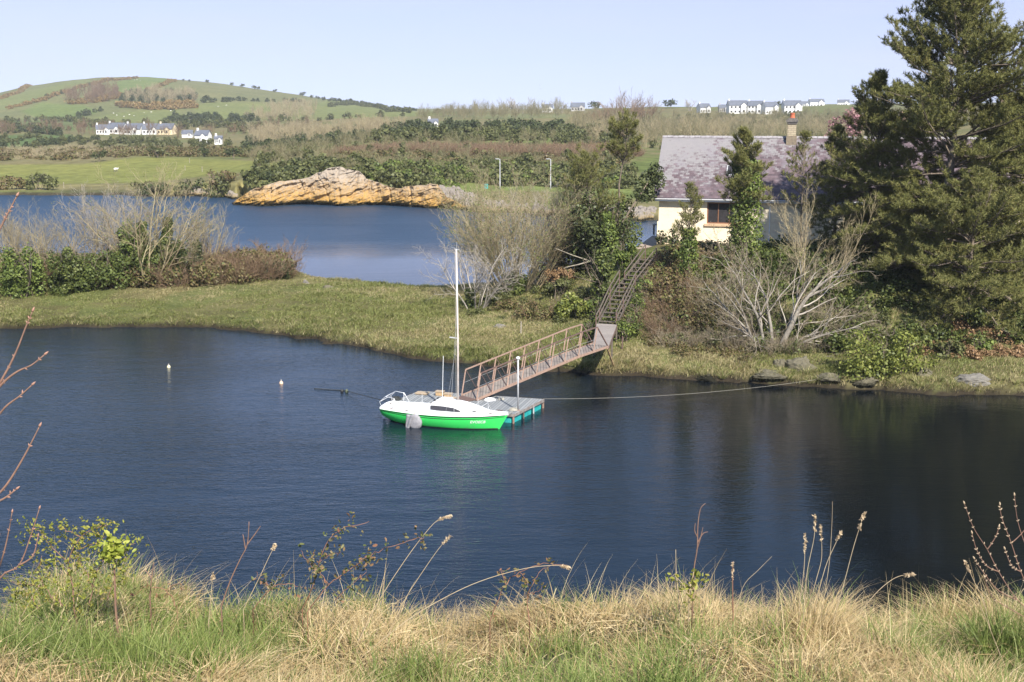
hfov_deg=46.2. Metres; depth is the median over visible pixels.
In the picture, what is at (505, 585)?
bramble
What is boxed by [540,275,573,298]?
bush
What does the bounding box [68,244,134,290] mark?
bush
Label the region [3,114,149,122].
hedgerow
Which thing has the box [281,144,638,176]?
bank thicket
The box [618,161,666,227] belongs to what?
leaning tree
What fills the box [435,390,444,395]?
timber block
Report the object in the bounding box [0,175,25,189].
bush
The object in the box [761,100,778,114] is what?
house
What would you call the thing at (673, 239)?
bush
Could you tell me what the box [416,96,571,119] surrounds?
ridge scrub
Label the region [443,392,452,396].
timber block
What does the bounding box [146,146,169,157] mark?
tree
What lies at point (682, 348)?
bank bramble
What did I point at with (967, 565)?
grass stalk
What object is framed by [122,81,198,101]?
hill wood
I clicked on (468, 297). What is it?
bare tree
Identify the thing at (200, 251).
bush
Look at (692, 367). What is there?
tussock grass
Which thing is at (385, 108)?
hedgerow
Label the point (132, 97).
hill wood
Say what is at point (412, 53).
sky
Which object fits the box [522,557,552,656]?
bramble
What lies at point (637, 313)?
bush
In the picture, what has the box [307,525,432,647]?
bramble
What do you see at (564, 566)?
grass stalk
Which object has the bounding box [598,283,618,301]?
bush
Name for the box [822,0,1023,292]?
pine tree
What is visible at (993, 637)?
grass stalk
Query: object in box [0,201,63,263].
bare shrub
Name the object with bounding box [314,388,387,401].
mooring rope
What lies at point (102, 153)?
tree
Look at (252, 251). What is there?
bramble bush
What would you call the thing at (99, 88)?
hill wood
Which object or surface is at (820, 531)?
grass stalk
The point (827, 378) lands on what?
boulder
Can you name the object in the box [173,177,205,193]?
bush
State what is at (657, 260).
bush
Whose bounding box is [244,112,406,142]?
woodland
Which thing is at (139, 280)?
bramble thicket
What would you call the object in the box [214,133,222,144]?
house
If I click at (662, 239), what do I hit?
bush
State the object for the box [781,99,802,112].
house
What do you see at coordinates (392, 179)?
bank scrub
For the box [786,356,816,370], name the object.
boulder
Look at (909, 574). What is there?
grass stalk
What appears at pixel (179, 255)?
bush
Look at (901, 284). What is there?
slope ivy
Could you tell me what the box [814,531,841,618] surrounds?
grass stalk
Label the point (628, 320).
bush
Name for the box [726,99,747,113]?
house
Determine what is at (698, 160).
house
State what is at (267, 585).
bramble
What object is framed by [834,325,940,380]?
bush
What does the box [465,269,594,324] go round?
cover
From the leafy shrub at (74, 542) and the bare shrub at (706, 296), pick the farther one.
the bare shrub at (706, 296)
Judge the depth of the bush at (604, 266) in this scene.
87.08 m
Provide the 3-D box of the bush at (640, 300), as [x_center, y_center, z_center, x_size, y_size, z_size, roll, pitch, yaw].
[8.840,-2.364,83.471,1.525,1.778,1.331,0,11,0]
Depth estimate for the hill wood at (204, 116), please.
811.18 m
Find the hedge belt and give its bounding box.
[0,144,283,160]
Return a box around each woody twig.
[145,562,153,640]
[221,526,260,645]
[675,550,679,634]
[691,504,705,640]
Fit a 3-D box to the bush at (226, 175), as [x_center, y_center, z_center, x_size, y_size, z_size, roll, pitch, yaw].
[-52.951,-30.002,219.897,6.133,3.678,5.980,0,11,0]
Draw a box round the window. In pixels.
[704,202,740,226]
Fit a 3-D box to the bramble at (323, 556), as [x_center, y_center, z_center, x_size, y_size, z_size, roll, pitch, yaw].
[-0.873,1.200,5.836,0.368,0.780,0.116,0,11,0]
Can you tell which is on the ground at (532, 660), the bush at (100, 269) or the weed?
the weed
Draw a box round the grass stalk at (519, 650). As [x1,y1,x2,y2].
[517,625,519,676]
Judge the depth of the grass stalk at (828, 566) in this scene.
5.82 m
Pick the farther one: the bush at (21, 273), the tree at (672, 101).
the tree at (672, 101)
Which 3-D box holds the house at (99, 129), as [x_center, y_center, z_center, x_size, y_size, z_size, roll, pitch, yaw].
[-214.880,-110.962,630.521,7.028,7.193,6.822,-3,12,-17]
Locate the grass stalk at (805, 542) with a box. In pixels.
[798,533,807,622]
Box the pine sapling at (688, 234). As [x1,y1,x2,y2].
[672,180,704,281]
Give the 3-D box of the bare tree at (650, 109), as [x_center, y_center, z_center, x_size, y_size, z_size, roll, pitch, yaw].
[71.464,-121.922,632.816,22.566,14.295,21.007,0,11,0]
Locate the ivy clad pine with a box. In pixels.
[714,125,774,261]
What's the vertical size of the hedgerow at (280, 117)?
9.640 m
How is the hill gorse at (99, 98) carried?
on the land
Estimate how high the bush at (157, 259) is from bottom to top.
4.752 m
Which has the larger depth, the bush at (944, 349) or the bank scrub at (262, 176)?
the bank scrub at (262, 176)
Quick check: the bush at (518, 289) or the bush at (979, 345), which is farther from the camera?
the bush at (518, 289)
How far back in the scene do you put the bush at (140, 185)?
229.89 m
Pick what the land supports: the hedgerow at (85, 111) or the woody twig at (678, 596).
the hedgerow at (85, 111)
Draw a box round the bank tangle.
[639,301,892,356]
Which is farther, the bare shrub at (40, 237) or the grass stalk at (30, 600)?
the bare shrub at (40, 237)
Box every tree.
[51,149,223,287]
[89,150,107,160]
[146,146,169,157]
[197,148,209,156]
[224,146,243,158]
[241,145,253,153]
[412,236,533,308]
[507,96,533,112]
[532,181,633,271]
[533,207,588,273]
[555,140,626,237]
[562,189,642,276]
[583,106,612,120]
[586,85,652,118]
[587,100,599,108]
[604,106,643,230]
[605,190,643,246]
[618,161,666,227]
[630,98,663,118]
[662,98,677,106]
[679,210,894,358]
[684,99,696,110]
[779,129,829,247]
[791,123,865,249]
[806,67,934,267]
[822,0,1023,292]
[824,106,861,136]
[887,165,1023,338]
[945,67,1023,292]
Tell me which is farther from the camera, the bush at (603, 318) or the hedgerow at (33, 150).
the hedgerow at (33, 150)
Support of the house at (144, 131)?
on the land
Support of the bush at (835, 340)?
on the land
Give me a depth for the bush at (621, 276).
87.95 m
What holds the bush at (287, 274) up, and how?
on the land
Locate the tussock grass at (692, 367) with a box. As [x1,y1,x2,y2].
[0,310,1023,387]
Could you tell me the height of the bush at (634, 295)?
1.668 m
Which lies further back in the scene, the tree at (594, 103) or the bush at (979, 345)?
the tree at (594, 103)
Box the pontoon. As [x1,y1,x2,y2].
[399,391,543,423]
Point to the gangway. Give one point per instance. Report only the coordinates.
(494, 386)
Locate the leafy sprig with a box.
[90,528,136,638]
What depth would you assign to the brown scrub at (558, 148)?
264.27 m
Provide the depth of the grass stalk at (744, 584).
5.94 m
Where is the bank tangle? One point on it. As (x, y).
(724, 338)
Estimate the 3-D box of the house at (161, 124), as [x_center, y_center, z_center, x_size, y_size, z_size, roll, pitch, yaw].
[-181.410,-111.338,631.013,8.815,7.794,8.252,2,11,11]
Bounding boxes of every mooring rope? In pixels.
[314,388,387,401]
[577,380,810,398]
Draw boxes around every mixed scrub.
[244,124,628,174]
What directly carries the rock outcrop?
on the land
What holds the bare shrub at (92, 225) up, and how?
on the land
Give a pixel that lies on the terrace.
(651, 241)
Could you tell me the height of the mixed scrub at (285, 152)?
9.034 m
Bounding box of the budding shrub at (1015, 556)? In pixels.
[963,493,1023,616]
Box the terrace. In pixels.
[636,236,656,248]
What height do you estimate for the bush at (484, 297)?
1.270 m
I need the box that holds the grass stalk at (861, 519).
[831,511,866,650]
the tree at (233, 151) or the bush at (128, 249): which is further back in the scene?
the tree at (233, 151)
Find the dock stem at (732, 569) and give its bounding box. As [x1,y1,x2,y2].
[731,561,733,638]
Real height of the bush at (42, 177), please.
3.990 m
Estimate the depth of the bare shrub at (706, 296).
79.83 m
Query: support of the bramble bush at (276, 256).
on the land
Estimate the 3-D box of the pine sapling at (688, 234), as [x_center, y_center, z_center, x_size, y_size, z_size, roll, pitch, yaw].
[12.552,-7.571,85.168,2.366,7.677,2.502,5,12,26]
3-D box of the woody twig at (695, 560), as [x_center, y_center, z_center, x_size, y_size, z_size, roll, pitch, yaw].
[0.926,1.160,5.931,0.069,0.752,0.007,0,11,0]
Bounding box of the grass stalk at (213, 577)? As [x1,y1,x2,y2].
[208,572,215,638]
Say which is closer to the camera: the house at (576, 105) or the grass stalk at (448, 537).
the grass stalk at (448, 537)
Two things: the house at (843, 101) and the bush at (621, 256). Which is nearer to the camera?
the bush at (621, 256)
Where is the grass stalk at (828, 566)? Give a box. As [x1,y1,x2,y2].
[821,502,832,618]
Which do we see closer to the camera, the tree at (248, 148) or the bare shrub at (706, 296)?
the bare shrub at (706, 296)
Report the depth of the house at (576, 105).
859.11 m
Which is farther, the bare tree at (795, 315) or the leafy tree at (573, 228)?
the leafy tree at (573, 228)
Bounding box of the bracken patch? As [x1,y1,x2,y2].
[905,315,1023,359]
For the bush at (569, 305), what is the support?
on the land
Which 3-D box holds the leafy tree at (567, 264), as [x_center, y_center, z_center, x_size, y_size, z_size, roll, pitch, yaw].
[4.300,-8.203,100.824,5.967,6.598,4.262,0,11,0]
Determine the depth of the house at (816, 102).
1208.18 m
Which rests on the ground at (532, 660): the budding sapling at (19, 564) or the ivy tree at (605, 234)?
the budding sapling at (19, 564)
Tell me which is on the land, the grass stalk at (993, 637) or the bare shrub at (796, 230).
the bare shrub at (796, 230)
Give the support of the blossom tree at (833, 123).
on the land
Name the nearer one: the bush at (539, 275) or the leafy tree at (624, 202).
the leafy tree at (624, 202)
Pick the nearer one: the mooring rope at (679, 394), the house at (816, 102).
the mooring rope at (679, 394)
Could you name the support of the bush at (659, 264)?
on the land
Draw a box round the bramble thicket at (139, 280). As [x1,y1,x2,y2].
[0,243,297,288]
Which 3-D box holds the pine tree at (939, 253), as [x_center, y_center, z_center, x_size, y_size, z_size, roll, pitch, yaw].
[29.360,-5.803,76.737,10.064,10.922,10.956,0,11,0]
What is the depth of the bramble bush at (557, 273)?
94.98 m
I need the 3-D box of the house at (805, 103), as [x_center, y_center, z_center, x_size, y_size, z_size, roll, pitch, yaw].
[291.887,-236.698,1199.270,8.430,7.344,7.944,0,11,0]
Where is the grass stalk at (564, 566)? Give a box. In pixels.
[354,564,570,662]
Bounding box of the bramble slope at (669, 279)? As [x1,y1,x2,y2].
[627,239,746,340]
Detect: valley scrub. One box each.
[0,113,325,136]
[0,131,232,147]
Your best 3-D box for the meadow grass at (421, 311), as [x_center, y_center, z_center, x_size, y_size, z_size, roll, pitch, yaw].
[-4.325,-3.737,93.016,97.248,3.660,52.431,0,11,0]
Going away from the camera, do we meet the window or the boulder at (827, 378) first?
the boulder at (827, 378)
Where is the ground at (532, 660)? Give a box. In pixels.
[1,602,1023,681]
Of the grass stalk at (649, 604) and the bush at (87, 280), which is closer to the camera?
the grass stalk at (649, 604)
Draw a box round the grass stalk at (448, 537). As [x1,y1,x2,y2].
[386,535,452,648]
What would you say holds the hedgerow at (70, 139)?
on the land
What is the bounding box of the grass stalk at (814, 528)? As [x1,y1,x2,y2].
[802,515,816,639]
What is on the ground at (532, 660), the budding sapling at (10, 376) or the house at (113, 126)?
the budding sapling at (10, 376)
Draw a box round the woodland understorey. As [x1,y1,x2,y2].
[570,110,979,149]
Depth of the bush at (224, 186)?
217.52 m
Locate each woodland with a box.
[240,124,394,148]
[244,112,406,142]
[565,102,994,146]
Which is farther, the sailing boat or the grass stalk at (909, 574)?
the sailing boat
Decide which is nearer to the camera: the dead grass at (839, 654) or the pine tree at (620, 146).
the dead grass at (839, 654)
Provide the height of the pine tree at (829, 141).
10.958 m
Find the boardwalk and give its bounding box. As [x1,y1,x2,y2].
[593,323,617,359]
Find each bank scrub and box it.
[240,152,638,188]
[248,157,346,181]
[328,147,635,165]
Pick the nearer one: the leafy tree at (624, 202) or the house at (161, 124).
the leafy tree at (624, 202)
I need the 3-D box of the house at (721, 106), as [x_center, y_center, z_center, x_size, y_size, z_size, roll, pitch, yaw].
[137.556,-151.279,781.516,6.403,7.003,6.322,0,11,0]
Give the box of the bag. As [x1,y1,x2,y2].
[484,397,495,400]
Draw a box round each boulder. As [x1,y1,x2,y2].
[695,374,716,382]
[751,369,787,379]
[772,359,786,367]
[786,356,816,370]
[814,372,840,381]
[852,376,878,385]
[915,368,932,375]
[954,373,991,386]
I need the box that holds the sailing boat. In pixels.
[379,242,507,428]
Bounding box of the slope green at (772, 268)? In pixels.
[665,241,859,325]
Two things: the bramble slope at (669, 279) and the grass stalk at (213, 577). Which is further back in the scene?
the bramble slope at (669, 279)
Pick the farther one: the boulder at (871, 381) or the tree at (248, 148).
the tree at (248, 148)
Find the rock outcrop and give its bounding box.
[232,167,464,209]
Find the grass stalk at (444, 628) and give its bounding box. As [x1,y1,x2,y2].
[442,603,460,659]
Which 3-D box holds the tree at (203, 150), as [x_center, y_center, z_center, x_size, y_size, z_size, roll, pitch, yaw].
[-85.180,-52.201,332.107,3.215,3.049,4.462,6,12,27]
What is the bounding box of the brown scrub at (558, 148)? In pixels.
[318,138,645,157]
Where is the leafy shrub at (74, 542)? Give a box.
[3,514,148,633]
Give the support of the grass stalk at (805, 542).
on the ground at (532, 660)
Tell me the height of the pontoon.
0.867 m
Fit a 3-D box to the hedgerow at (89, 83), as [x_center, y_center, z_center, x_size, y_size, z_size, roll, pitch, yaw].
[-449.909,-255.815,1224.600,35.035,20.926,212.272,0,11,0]
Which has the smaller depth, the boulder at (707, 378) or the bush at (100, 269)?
the boulder at (707, 378)
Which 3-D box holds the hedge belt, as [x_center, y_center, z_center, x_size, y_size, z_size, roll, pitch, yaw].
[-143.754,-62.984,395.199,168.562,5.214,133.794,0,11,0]
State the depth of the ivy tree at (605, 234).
93.76 m
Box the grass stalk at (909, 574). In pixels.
[852,571,915,641]
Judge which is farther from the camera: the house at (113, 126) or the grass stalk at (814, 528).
the house at (113, 126)
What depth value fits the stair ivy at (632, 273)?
88.61 m
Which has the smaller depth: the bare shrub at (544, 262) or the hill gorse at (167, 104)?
the bare shrub at (544, 262)
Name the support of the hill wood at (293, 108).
on the land
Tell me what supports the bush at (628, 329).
on the land
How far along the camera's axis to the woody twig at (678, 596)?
5.95 m
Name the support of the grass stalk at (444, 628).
on the ground at (532, 660)
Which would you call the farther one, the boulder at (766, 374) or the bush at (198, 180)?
the bush at (198, 180)
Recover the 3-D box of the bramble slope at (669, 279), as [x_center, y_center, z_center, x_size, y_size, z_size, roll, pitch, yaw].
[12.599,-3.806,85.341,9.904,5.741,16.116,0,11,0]
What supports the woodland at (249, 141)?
on the land
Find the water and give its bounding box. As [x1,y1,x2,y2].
[0,195,1023,628]
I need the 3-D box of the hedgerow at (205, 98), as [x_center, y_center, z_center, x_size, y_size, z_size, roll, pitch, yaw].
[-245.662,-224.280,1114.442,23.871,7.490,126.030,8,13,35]
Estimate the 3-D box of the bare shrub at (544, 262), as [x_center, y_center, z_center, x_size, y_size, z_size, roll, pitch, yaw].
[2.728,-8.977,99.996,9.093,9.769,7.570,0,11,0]
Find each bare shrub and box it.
[0,194,96,274]
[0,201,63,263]
[19,198,132,274]
[58,177,159,256]
[153,199,243,258]
[495,179,589,286]
[685,272,758,317]
[766,174,881,293]
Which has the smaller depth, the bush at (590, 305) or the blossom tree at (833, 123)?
the bush at (590, 305)
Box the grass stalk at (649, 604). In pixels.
[644,573,675,639]
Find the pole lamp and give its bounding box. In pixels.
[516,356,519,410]
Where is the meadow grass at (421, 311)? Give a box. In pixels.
[0,258,1023,391]
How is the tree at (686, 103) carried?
on the land
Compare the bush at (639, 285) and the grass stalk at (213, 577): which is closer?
the grass stalk at (213, 577)
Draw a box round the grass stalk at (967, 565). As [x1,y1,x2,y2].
[964,560,991,651]
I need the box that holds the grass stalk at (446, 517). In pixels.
[354,514,452,653]
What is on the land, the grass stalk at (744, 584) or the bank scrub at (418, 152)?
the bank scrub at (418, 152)
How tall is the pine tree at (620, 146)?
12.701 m
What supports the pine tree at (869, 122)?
on the land
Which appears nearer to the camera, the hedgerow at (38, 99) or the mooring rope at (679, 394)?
the mooring rope at (679, 394)
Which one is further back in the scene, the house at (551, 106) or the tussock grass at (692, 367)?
the house at (551, 106)
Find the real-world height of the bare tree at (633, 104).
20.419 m
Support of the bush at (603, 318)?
on the land
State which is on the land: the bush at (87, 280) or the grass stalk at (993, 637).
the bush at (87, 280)
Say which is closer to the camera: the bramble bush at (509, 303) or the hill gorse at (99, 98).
the bramble bush at (509, 303)
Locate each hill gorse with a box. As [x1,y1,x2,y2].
[63,91,121,103]
[114,98,198,109]
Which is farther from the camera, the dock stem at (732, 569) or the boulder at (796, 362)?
the boulder at (796, 362)
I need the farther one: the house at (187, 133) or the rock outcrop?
the house at (187, 133)
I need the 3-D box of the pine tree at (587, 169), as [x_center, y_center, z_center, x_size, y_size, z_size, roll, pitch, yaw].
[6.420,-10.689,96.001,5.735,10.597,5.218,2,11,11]
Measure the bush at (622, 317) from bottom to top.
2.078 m
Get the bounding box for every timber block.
[415,391,429,394]
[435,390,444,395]
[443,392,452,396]
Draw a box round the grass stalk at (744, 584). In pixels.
[734,560,767,620]
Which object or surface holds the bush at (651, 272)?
on the land
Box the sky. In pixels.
[0,0,1023,108]
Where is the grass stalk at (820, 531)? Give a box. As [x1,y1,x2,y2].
[807,524,822,619]
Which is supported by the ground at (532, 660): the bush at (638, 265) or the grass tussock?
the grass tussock
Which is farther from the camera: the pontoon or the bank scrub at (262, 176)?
the bank scrub at (262, 176)
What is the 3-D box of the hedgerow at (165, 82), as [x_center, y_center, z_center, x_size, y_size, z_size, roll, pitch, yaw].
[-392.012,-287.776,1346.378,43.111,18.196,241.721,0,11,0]
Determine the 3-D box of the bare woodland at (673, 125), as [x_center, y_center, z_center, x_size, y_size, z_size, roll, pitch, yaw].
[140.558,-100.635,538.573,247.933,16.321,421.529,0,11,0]
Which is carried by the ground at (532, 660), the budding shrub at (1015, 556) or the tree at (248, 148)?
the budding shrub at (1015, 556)
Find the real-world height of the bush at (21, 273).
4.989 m
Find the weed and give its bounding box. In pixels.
[665,568,709,634]
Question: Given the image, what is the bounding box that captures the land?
[0,77,1023,395]
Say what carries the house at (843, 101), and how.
on the land
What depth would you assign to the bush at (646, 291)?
84.86 m
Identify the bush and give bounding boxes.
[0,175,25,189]
[0,240,47,298]
[25,170,58,189]
[42,242,86,296]
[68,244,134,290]
[68,264,97,292]
[92,219,148,275]
[106,237,194,285]
[130,181,153,188]
[137,182,171,194]
[141,235,194,285]
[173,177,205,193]
[186,235,210,267]
[201,173,232,197]
[206,169,238,186]
[224,247,271,270]
[255,250,280,260]
[259,258,293,279]
[472,292,500,305]
[487,297,518,311]
[493,271,527,296]
[510,295,558,320]
[527,263,551,282]
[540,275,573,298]
[543,267,577,282]
[551,289,593,319]
[574,243,615,297]
[579,318,594,340]
[584,298,606,316]
[590,303,611,327]
[592,296,617,320]
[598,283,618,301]
[609,242,638,268]
[611,319,636,341]
[613,308,635,330]
[614,265,632,287]
[619,312,643,337]
[626,298,644,323]
[627,291,647,303]
[628,252,646,272]
[629,294,647,311]
[634,283,655,298]
[635,279,655,296]
[643,269,658,277]
[649,256,666,266]
[652,261,666,270]
[654,230,667,244]
[666,228,679,244]
[822,330,856,355]
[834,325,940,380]
[886,318,938,341]
[929,339,967,358]
[966,339,998,351]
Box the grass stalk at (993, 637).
[976,596,1010,679]
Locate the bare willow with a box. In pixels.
[429,155,601,292]
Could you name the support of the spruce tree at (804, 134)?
on the land
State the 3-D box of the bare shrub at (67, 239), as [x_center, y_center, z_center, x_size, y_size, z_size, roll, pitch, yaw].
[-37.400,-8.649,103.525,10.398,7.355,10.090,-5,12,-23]
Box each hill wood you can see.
[61,79,119,103]
[119,87,197,102]
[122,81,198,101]
[163,110,254,124]
[244,97,317,120]
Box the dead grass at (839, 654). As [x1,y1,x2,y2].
[0,549,1023,681]
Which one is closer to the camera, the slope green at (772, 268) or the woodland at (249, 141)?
the slope green at (772, 268)
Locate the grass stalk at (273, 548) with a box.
[243,543,276,642]
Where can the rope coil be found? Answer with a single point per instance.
(397, 398)
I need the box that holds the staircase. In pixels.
[595,244,656,332]
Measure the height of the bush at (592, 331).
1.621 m
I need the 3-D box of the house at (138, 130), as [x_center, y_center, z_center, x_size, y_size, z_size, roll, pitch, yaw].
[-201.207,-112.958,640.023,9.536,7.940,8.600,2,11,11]
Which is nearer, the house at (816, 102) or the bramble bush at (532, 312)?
the bramble bush at (532, 312)
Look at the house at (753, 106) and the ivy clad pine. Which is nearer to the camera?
the ivy clad pine
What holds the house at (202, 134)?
on the land
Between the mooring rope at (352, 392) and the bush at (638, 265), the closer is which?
the mooring rope at (352, 392)
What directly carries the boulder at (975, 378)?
on the land
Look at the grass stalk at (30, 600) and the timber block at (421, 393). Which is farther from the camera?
the timber block at (421, 393)
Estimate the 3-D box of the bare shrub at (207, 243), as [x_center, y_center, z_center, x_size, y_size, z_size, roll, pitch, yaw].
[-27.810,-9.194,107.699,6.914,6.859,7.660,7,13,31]
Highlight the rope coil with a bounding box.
[390,396,401,400]
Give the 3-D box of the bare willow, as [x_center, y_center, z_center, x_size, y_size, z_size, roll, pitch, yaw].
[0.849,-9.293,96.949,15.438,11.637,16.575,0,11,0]
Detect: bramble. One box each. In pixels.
[130,581,188,643]
[248,572,300,638]
[298,511,368,638]
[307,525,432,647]
[487,558,561,664]
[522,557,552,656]
[641,321,753,362]
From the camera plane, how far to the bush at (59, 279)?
97.43 m
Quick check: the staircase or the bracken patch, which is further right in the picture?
the bracken patch
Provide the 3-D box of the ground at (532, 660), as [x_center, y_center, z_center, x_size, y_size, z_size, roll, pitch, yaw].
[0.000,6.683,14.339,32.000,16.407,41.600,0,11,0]
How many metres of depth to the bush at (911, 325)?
75.51 m
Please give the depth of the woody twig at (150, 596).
5.95 m
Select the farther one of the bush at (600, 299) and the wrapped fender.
the bush at (600, 299)
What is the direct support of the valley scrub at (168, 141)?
on the land
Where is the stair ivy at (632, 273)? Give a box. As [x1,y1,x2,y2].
[588,250,654,326]
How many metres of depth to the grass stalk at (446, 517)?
5.71 m
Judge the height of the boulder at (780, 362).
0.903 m
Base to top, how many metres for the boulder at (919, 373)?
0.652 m
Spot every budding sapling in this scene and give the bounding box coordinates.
[0,192,48,500]
[0,505,40,578]
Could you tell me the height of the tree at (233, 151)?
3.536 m
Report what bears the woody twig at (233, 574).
on the ground at (532, 660)
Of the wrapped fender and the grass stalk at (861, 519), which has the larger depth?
the wrapped fender
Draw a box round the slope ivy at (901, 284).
[695,233,1023,354]
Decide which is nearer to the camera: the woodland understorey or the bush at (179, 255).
the bush at (179, 255)
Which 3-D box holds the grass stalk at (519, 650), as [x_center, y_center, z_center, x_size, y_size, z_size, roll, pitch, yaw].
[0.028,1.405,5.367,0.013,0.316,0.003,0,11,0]
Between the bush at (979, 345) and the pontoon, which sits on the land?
the bush at (979, 345)
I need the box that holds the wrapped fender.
[406,412,421,427]
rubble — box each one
[181,186,237,198]
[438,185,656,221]
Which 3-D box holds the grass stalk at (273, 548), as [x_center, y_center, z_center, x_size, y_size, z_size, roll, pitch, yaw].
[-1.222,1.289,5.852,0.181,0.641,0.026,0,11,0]
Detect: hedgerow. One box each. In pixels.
[0,83,31,98]
[0,134,119,146]
[0,143,145,159]
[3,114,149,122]
[3,122,63,135]
[5,76,138,108]
[44,82,90,96]
[76,106,103,118]
[145,78,177,89]
[200,95,301,102]
[219,110,404,121]
[327,100,411,112]
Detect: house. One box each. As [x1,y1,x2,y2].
[95,123,109,134]
[109,121,125,133]
[124,121,141,134]
[141,122,158,134]
[156,122,177,134]
[181,130,193,137]
[194,128,212,141]
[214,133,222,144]
[427,116,438,126]
[543,104,552,111]
[570,101,584,110]
[653,113,1023,243]
[696,102,710,112]
[718,103,725,111]
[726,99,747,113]
[747,99,762,113]
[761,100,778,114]
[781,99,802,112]
[802,101,808,105]
[808,98,824,105]
[837,99,849,104]
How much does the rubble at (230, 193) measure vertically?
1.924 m
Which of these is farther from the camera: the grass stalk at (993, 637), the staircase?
the staircase
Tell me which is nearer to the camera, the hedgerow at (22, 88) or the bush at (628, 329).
the bush at (628, 329)
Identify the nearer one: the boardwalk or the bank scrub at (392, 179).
the boardwalk
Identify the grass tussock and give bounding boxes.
[766,578,883,648]
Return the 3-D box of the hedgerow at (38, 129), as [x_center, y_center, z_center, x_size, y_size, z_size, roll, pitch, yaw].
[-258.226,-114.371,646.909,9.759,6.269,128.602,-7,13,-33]
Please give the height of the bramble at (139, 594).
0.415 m
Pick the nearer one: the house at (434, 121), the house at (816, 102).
the house at (434, 121)
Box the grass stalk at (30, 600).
[11,568,48,639]
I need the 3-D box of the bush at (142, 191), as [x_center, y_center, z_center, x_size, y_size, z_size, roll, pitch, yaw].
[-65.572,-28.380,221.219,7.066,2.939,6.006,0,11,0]
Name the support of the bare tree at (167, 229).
on the land
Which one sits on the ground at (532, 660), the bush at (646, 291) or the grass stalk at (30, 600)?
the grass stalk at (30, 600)
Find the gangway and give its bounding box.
[455,324,613,401]
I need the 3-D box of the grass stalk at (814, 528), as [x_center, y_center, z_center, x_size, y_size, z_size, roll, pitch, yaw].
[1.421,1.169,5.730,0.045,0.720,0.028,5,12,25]
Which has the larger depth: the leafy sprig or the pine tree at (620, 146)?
the pine tree at (620, 146)
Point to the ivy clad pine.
(747, 167)
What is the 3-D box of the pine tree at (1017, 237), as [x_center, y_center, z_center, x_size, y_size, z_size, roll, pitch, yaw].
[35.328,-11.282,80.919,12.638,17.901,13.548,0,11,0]
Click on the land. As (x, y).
(80, 175)
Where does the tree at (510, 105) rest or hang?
on the land
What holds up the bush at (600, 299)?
on the land

